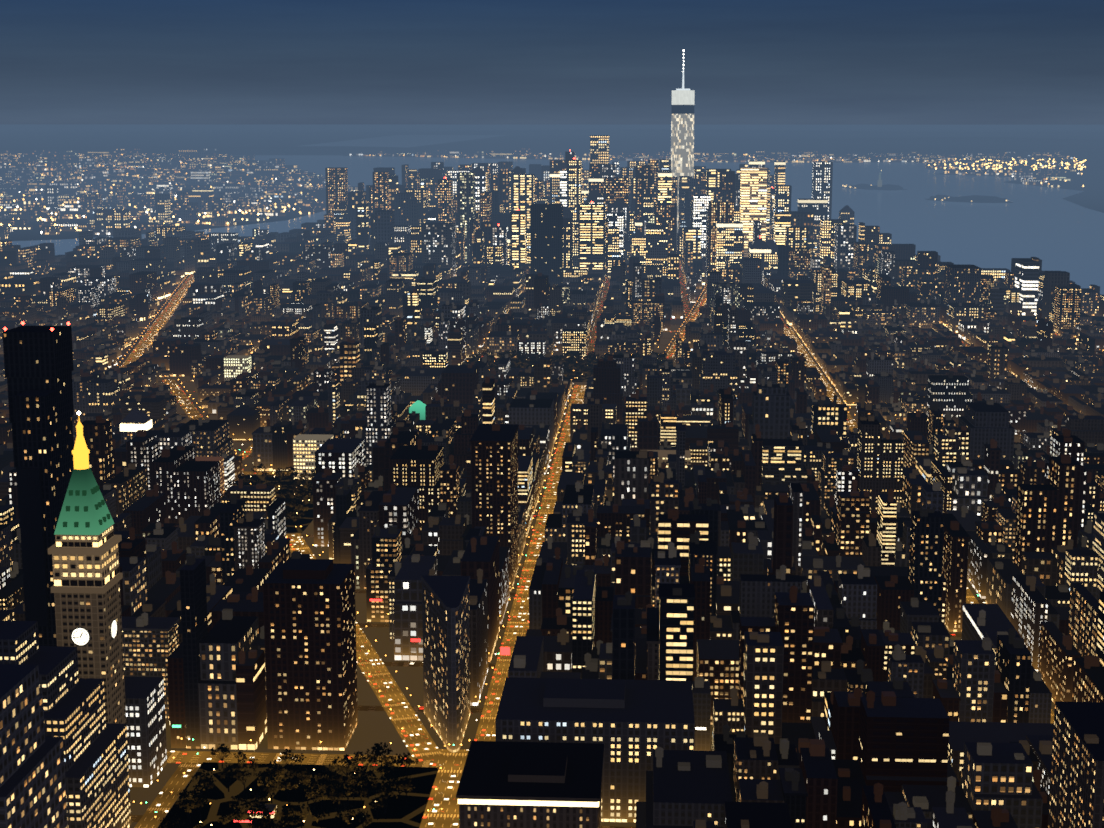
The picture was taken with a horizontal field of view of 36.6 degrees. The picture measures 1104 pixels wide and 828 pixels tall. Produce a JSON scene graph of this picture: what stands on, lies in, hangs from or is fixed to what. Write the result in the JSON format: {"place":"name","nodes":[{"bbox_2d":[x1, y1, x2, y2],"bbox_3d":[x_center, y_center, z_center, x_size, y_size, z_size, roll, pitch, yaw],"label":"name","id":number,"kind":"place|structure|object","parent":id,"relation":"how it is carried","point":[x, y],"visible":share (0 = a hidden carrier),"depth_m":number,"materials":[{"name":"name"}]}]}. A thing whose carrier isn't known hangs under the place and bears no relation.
{"place":"outdoors","nodes":[
{"label":"outdoors","id":0,"kind":"place"},
{"bbox_2d":[225,475,312,532],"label":"park ground","id":1,"kind":"structure","parent":0,"point":[306,521],"depth_m":1482.62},
{"bbox_2d":[158,762,438,827],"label":"park ground","id":2,"kind":"structure","parent":0,"point":[403,813],"depth_m":837.10,"materials":[{"name":"black plant"}]},
{"bbox_2d":[0,124,1103,240],"bbox_3d":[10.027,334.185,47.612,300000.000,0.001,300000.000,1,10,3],"label":"ground","id":3,"kind":"structure","parent":0,"point":[1091,180],"depth_m":32031.20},
{"bbox_2d":[409,400,425,419],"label":"green lit tower","id":4,"kind":"structure","parent":3,"relation":"on","point":[417,406],"depth_m":1870.52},
{"bbox_2d":[0,135,1103,827],"bbox_3d":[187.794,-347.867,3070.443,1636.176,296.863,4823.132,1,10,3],"label":"buildings","id":5,"kind":"structure","parent":3,"relation":"on","point":[570,739],"depth_m":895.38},
{"bbox_2d":[54,467,113,534],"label":"tower roof","id":6,"kind":"structure","parent":5,"relation":"on","point":[82,480],"depth_m":805.78,"materials":[{"name":"green metal"}]},
{"bbox_2d":[72,418,89,469],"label":"gilded cupola","id":7,"kind":"object","parent":6,"relation":"on","point":[80,451],"visible":0.94,"depth_m":806.80,"materials":[{"name":"yellow metal"}]},
{"bbox_2d":[63,486,109,527],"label":"dormer windows","id":8,"kind":"structure","parent":6,"relation":"attached to","point":[95,489],"depth_m":805.28,"materials":[{"name":"green metal"}]},
{"bbox_2d":[70,619,116,646],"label":"clock markings","id":9,"kind":"object","parent":5,"relation":"attached to","point":[89,634],"visible":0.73,"depth_m":812.02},
{"bbox_2d":[72,620,116,644],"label":"clock faces","id":10,"kind":"object","parent":5,"relation":"attached to","point":[78,633],"visible":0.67,"depth_m":811.87,"materials":[{"name":"white glass"}]},
{"bbox_2d":[0,50,1103,825],"bbox_3d":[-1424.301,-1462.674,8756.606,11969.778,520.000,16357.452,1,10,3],"label":"lamps","id":11,"kind":"object","parent":3,"relation":"on","point":[502,652],"visible":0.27,"depth_m":2059.95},
{"bbox_2d":[105,261,1103,827],"bbox_3d":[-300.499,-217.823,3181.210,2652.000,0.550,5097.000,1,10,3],"label":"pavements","id":12,"kind":"structure","parent":3,"relation":"on","point":[373,727],"depth_m":1039.01,"materials":[{"name":"brown concrete"}]},
{"bbox_2d":[167,352,665,827],"bbox_3d":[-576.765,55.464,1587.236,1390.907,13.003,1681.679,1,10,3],"label":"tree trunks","id":13,"kind":"object","parent":12,"relation":"on","point":[322,803],"visible":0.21,"depth_m":842.66,"materials":[{"name":"brown plant"}]},
{"bbox_2d":[160,348,670,827],"bbox_3d":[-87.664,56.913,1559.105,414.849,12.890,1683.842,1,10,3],"label":"trees","id":14,"kind":"object","parent":13,"relation":"on","point":[268,777],"visible":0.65,"depth_m":845.73,"materials":[{"name":"green plant"}]},
{"bbox_2d":[117,253,1103,827],"bbox_3d":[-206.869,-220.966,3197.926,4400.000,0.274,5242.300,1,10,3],"label":"street","id":15,"kind":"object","parent":3,"relation":"on","point":[405,719],"visible":0.17,"depth_m":1018.44,"materials":[{"name":"asphalt"}]},
{"bbox_2d":[671,90,694,232],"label":"skyscraper","id":16,"kind":"structure","parent":3,"relation":"on","point":[682,135],"depth_m":4456.02,"materials":[{"name":"grey"}]},
{"bbox_2d":[676,51,689,89],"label":"spire","id":17,"kind":"object","parent":16,"relation":"on","point":[683,77],"visible":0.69,"depth_m":4447.65,"materials":[{"name":"white metal"}]},
{"bbox_2d":[0,146,1103,155],"bbox_3d":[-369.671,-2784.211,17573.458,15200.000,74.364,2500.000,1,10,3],"label":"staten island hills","id":18,"kind":"structure","parent":0,"point":[307,150],"depth_m":16742.23,"materials":[{"name":"blue"}]},
{"bbox_2d":[0,129,1103,134],"bbox_3d":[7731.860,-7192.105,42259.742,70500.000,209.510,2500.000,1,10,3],"label":"horizon haze","id":19,"kind":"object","parent":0,"point":[713,132],"depth_m":41484.32,"materials":[{"name":"blue"}]},
{"bbox_2d":[0,0,1103,124],"label":"sky","id":20,"kind":"structure","parent":0,"point":[443,62],"materials":[{"name":"blue"}]},
{"bbox_2d":[12,135,1103,294],"bbox_3d":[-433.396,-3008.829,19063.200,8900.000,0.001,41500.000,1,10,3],"label":"water","id":21,"kind":"structure","parent":0,"point":[1051,229],"depth_m":6424.81,"materials":[{"name":"blue liquid"}]},
{"bbox_2d":[463,358,672,381],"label":"park ground","id":22,"kind":"structure","parent":0,"point":[575,378],"depth_m":2305.47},
{"bbox_2d":[55,255,1103,327],"bbox_3d":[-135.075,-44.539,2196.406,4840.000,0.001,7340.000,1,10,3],"label":"manhattan land","id":23,"kind":"structure","parent":0,"point":[1098,319],"depth_m":2880.91,"materials":[{"name":"grey"}]},
{"bbox_2d":[521,137,1103,142],"bbox_3d":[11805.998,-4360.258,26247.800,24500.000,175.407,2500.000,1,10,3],"label":"distant hills","id":24,"kind":"structure","parent":0,"point":[955,140],"depth_m":25564.70,"materials":[{"name":"blue"}]},
{"bbox_2d":[925,198,1012,202],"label":"island","id":25,"kind":"structure","parent":0,"point":[969,202],"depth_m":7050.08,"materials":[{"name":"grey"}]},
{"bbox_2d":[930,195,1006,202],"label":"ellis island trees","id":26,"kind":"object","parent":25,"relation":"on","point":[983,199],"visible":0.96,"depth_m":7032.00,"materials":[{"name":"grey plant"}]},
{"label":"liberty island","id":27,"kind":"structure","parent":0,"visible":0},
{"bbox_2d":[850,184,902,189],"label":"liberty island trees","id":28,"kind":"object","parent":27,"relation":"on","point":[875,187],"visible":0.96,"depth_m":8277.37,"materials":[{"name":"grey plant"}]},
{"bbox_2d":[877,172,881,186],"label":"statue of liberty","id":29,"kind":"object","parent":27,"relation":"on","point":[879,183],"visible":0.56,"depth_m":8263.36,"materials":[{"name":"grey"}]}
]}

